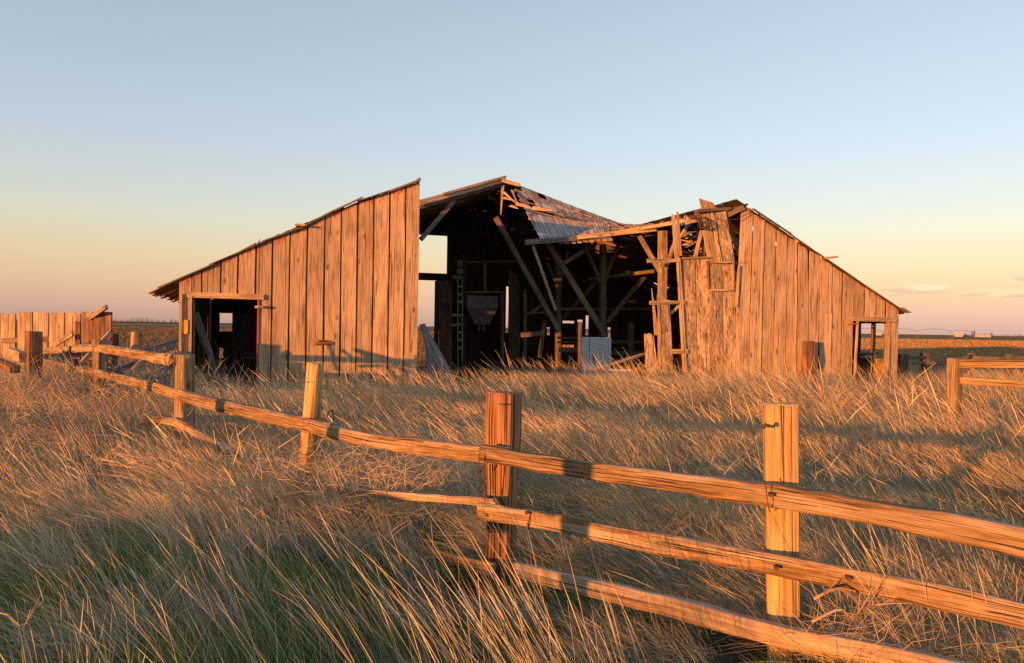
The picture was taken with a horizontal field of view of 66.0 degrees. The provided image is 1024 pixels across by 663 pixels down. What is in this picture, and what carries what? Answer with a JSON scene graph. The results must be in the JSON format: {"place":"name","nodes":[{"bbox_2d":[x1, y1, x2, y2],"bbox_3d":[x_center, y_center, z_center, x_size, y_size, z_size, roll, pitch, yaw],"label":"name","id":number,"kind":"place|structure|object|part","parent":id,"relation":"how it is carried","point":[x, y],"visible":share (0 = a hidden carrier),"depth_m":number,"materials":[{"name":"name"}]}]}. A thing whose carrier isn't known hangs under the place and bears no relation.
{"place":"outdoors","nodes":[
{"label":"outdoors","id":0,"kind":"place"},
{"bbox_2d":[112,322,231,324],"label":"green field","id":1,"kind":"structure","parent":0,"point":[160,323],"depth_m":854.77,"materials":[{"name":"plant"}]},
{"bbox_2d":[16,321,428,328],"bbox_3d":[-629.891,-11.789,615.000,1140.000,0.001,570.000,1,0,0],"label":"dry strip","id":2,"kind":"object","parent":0,"point":[151,324],"visible":0.08,"depth_m":460.62,"materials":[{"name":"beige plant"}]},
{"bbox_2d":[0,321,1023,662],"bbox_3d":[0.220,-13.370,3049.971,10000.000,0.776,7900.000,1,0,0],"label":"ground","id":3,"kind":"structure","parent":0,"point":[738,657],"depth_m":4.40,"materials":[{"name":"green plant"}]},
{"bbox_2d":[0,587,44,644],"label":"dead branch","id":4,"kind":"object","parent":3,"relation":"on","point":[15,621],"visible":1,"depth_m":2.50,"materials":[{"name":"brown wood"}]},
{"bbox_2d":[24,331,42,389],"bbox_3d":[-7.717,0.855,12.705,0.215,1.724,0.212,1,0,33],"label":"wooden post","id":5,"kind":"object","parent":3,"relation":"on","point":[33,343],"visible":0.37,"depth_m":12.63,"materials":[{"name":"brown wood"}]},
{"bbox_2d":[6,348,25,361],"bbox_3d":[-8.029,0.382,12.800,0.642,0.207,0.140,1,0,42],"label":"fallen log","id":6,"kind":"object","parent":5,"relation":"attached to","point":[21,357],"visible":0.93,"depth_m":12.68,"materials":[{"name":"brown wood"}]},
{"bbox_2d":[0,305,112,374],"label":"plank windbreak","id":7,"kind":"object","parent":3,"relation":"on","point":[68,328],"visible":0.6,"depth_m":17.00,"materials":[{"name":"brown wood"}]},
{"bbox_2d":[16,318,178,322],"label":"distant wood","id":8,"kind":"object","parent":3,"relation":"on","point":[135,321],"visible":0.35,"depth_m":1541.59,"materials":[{"name":"green plant"}]},
{"bbox_2d":[109,333,118,366],"bbox_3d":[-7.887,0.867,15.603,0.151,1.667,0.152,1,0,44],"label":"wooden post","id":9,"kind":"object","parent":3,"relation":"on","point":[115,342],"visible":0.2,"depth_m":15.55,"materials":[{"name":"brown wood"}]},
{"bbox_2d":[58,331,177,393],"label":"collapsed gate","id":10,"kind":"structure","parent":3,"relation":"on","point":[131,364],"depth_m":12.62,"materials":[{"name":"brown wood"}]},
{"bbox_2d":[130,332,141,374],"bbox_3d":[-8.354,0.844,17.506,0.220,1.679,0.215,1,0,43],"label":"wooden post","id":11,"kind":"object","parent":3,"relation":"on","point":[136,340],"visible":0.21,"depth_m":17.43,"materials":[{"name":"brown wood"}]},
{"bbox_2d":[0,331,302,478],"bbox_3d":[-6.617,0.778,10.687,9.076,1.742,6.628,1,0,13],"label":"dry weeds","id":12,"kind":"object","parent":3,"relation":"on","point":[12,422],"visible":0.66,"depth_m":9.43,"materials":[{"name":"beige plant"}]},
{"bbox_2d":[0,357,20,372],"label":"fallen log","id":13,"kind":"object","parent":12,"relation":"on","point":[9,366],"visible":1,"depth_m":10.24,"materials":[{"name":"brown wood"}]},
{"bbox_2d":[195,323,205,353],"bbox_3d":[-6.435,0.110,16.275,0.056,0.739,0.508,1,0,9],"label":"leaning stick","id":14,"kind":"object","parent":3,"relation":"on","point":[200,339],"visible":0.39,"depth_m":16.30,"materials":[{"name":"brown wood"}]},
{"bbox_2d":[192,311,222,384],"bbox_3d":[-6.241,0.369,16.209,0.114,1.563,0.914,1,0,19],"label":"leaning plank","id":15,"kind":"object","parent":3,"relation":"on","point":[204,338],"visible":0.73,"depth_m":16.14,"materials":[{"name":"grey wood"}]},
{"bbox_2d":[16,320,438,365],"bbox_3d":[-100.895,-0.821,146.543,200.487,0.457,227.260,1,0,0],"label":"field stubble","id":16,"kind":"object","parent":3,"relation":"on","point":[159,332],"visible":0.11,"depth_m":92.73,"materials":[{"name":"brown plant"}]},
{"bbox_2d":[232,313,258,391],"bbox_3d":[-6.691,0.553,19.982,0.754,2.019,0.604,1,0,-18],"label":"door","id":17,"kind":"structure","parent":3,"relation":"on","point":[244,333],"depth_m":19.68,"materials":[{"name":"black wood"}]},
{"bbox_2d":[426,347,430,386],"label":"slumped plank","id":18,"kind":"object","parent":3,"relation":"on","point":[428,350],"visible":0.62,"depth_m":17.79,"materials":[{"name":"grey wood"}]},
{"bbox_2d":[425,343,432,385],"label":"slumped plank","id":19,"kind":"object","parent":3,"relation":"on","point":[428,345],"visible":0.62,"depth_m":17.69,"materials":[{"name":"grey wood"}]},
{"bbox_2d":[423,337,441,389],"bbox_3d":[-1.763,0.738,17.806,0.132,1.219,0.808,1,0,-36],"label":"slumped plank","id":20,"kind":"object","parent":3,"relation":"on","point":[432,363],"visible":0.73,"depth_m":17.75,"materials":[{"name":"grey wood"}]},
{"bbox_2d":[422,334,445,386],"bbox_3d":[-1.726,0.696,17.837,0.131,1.301,0.908,1,0,-41],"label":"slumped plank","id":21,"kind":"object","parent":3,"relation":"on","point":[434,362],"visible":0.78,"depth_m":17.77,"materials":[{"name":"grey wood"}]},
{"bbox_2d":[422,331,450,388],"bbox_3d":[-1.688,0.659,17.867,1.042,1.378,0.132,1,0,45],"label":"slumped plank","id":22,"kind":"object","parent":3,"relation":"on","point":[438,365],"visible":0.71,"depth_m":17.77,"materials":[{"name":"grey wood"}]},
{"bbox_2d":[421,328,453,386],"bbox_3d":[-1.657,0.621,17.904,1.173,1.450,0.132,1,0,41],"label":"slumped plank","id":23,"kind":"object","parent":3,"relation":"on","point":[440,363],"visible":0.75,"depth_m":17.84,"materials":[{"name":"grey wood"}]},
{"bbox_2d":[420,324,462,390],"bbox_3d":[-1.617,0.587,17.933,1.320,1.538,0.132,1,0,39],"label":"slumped plank","id":24,"kind":"object","parent":3,"relation":"on","point":[437,350],"visible":0.7,"depth_m":17.98,"materials":[{"name":"grey wood"}]},
{"bbox_2d":[434,280,451,369],"bbox_3d":[-2.293,-0.033,26.261,0.494,3.335,0.624,1,0,-18],"label":"barn door","id":25,"kind":"structure","parent":3,"relation":"on","point":[442,319],"depth_m":25.98,"materials":[{"name":"brown wood"}]},
{"bbox_2d":[451,260,462,375],"bbox_3d":[-1.683,-0.419,24.428,0.408,3.604,0.090,1,0,-18],"label":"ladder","id":26,"kind":"object","parent":3,"relation":"on","point":[459,271],"visible":0.98,"depth_m":24.42,"materials":[{"name":"grey wood"}]},
{"bbox_2d":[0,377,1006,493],"bbox_3d":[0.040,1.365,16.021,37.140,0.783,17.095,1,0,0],"label":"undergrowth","id":27,"kind":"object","parent":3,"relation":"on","point":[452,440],"depth_m":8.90,"materials":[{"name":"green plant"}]},
{"bbox_2d":[0,335,1023,662],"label":"tall stalks","id":28,"kind":"object","parent":3,"relation":"on","point":[452,433],"visible":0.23,"depth_m":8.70,"materials":[{"name":"beige plant"}]},
{"bbox_2d":[0,337,1023,533],"bbox_3d":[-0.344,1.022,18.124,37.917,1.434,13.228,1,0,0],"label":"dry grass","id":29,"kind":"structure","parent":3,"relation":"on","point":[553,387],"depth_m":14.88,"materials":[{"name":"beige plant"}]},
{"bbox_2d":[424,340,436,388],"bbox_3d":[-1.796,0.769,17.769,0.132,1.148,0.718,1,0,-29],"label":"slumped plank","id":30,"kind":"object","parent":29,"relation":"on","point":[431,367],"visible":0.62,"depth_m":17.71,"materials":[{"name":"grey wood"}]},
{"bbox_2d":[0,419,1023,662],"bbox_3d":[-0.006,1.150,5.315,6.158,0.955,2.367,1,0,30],"label":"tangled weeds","id":31,"kind":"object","parent":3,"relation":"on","point":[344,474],"visible":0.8,"depth_m":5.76,"materials":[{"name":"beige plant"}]},
{"bbox_2d":[266,484,319,501],"bbox_3d":[-1.673,1.242,6.079,0.420,0.123,0.084,1,0,-30],"label":"dead branch","id":32,"kind":"object","parent":31,"relation":"in","point":[287,496],"visible":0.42,"depth_m":6.05,"materials":[{"name":"brown wood"}]},
{"bbox_2d":[811,585,877,627],"bbox_3d":[1.458,1.187,3.459,0.267,0.222,0.088,1,0,35],"label":"dead branch","id":33,"kind":"object","parent":31,"relation":"on","point":[817,618],"visible":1,"depth_m":3.47,"materials":[{"name":"brown wood"}]},
{"bbox_2d":[813,576,910,626],"bbox_3d":[1.625,1.195,3.549,0.499,0.188,0.184,1,0,24],"label":"dead branch","id":34,"kind":"object","parent":31,"relation":"on","point":[828,590],"visible":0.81,"depth_m":3.51,"materials":[{"name":"brown wood"}]},
{"bbox_2d":[148,175,910,397],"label":"barn","id":35,"kind":"structure","parent":3,"relation":"on","point":[336,285],"depth_m":19.86,"materials":[{"name":"brown wood"}]},
{"bbox_2d":[463,295,497,329],"bbox_3d":[-0.999,-0.585,24.934,1.016,1.077,0.500,1,0,-18],"label":"feed hopper","id":36,"kind":"object","parent":35,"relation":"attached to","point":[479,310],"visible":0.98,"depth_m":24.74,"materials":[{"name":"metal"}]},
{"bbox_2d":[43,339,1023,662],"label":"rail fence","id":37,"kind":"object","parent":3,"relation":"on","point":[781,497],"visible":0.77,"depth_m":4.14,"materials":[{"name":"brown wood"}]},
{"bbox_2d":[321,400,334,422],"bbox_3d":[-1.540,0.711,6.640,0.051,0.274,0.146,1,0,42],"label":"forked stick","id":38,"kind":"object","parent":37,"relation":"attached to","point":[328,412],"visible":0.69,"depth_m":6.60,"materials":[{"name":"grey wood"}]},
{"bbox_2d":[580,337,610,382],"bbox_3d":[2.406,0.896,22.767,0.890,1.466,0.333,1,0,-18],"label":"refrigerator","id":39,"kind":"object","parent":3,"relation":"on","point":[599,348],"visible":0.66,"depth_m":22.67,"materials":[{"name":"metal"}]},
{"bbox_3d":[2.542,0.878,22.703,0.672,1.426,0.032,1,0,-18],"label":"door","id":40,"kind":"part","parent":39,"relation":"part of","materials":[{"name":"metal"}]},
{"bbox_2d":[589,369,629,385],"bbox_3d":[2.363,1.283,19.239,0.956,0.726,0.487,1,0,-11],"label":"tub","id":41,"kind":"object","parent":3,"relation":"on","point":[608,370],"visible":0.18,"depth_m":19.03,"materials":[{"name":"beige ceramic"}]},
{"bbox_2d":[586,353,644,371],"bbox_3d":[2.607,0.759,19.394,0.200,0.425,2.319,1,0,43],"label":"fallen plank","id":42,"kind":"object","parent":41,"relation":"on","point":[625,360],"visible":0.84,"depth_m":19.35,"materials":[{"name":"brown wood"}]},
{"bbox_2d":[506,332,1023,375],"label":"field stubble","id":43,"kind":"object","parent":3,"relation":"on","point":[954,345],"visible":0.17,"depth_m":88.06,"materials":[{"name":"brown plant"}]},
{"bbox_2d":[801,341,815,387],"bbox_3d":[7.421,1.085,19.763,0.325,1.698,0.185,1,0,-19],"label":"wooden post","id":44,"kind":"object","parent":3,"relation":"on","point":[808,355],"visible":0.58,"depth_m":19.68,"materials":[{"name":"brown wood"}]},
{"bbox_2d":[897,353,1023,380],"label":"rail fence","id":45,"kind":"object","parent":3,"relation":"on","point":[925,362],"visible":0.51,"depth_m":25.95,"materials":[{"name":"brown wood"}]},
{"bbox_2d":[945,358,1023,443],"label":"rail fence","id":46,"kind":"object","parent":3,"relation":"on","point":[955,379],"visible":0.77,"depth_m":9.90,"materials":[{"name":"brown wood"}]},
{"bbox_2d":[0,0,1023,335],"label":"sky","id":47,"kind":"structure","parent":0,"point":[145,145],"materials":[{"name":"blue"}]},
{"bbox_2d":[125,351,1023,390],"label":"dry grass","id":48,"kind":"structure","parent":0,"point":[936,374],"depth_m":29.19,"materials":[{"name":"beige plant"}]},
{"bbox_2d":[417,328,1023,375],"bbox_3d":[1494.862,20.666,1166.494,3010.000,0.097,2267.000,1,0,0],"label":"ploughed field","id":49,"kind":"structure","parent":0,"point":[938,337],"depth_m":345.52,"materials":[{"name":"brown soil"}]},
{"bbox_2d":[861,328,977,338],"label":"irrigation pivot","id":50,"kind":"object","parent":49,"relation":"on","point":[924,329],"visible":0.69,"depth_m":287.19,"materials":[{"name":"metal"}]},
{"bbox_2d":[954,332,962,336],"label":"farm building","id":51,"kind":"structure","parent":0,"point":[958,334],"depth_m":800.33,"materials":[{"name":"white"}]},
{"bbox_2d":[975,334,990,336],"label":"farm building","id":52,"kind":"structure","parent":0,"point":[982,335],"depth_m":790.00,"materials":[{"name":"white"}]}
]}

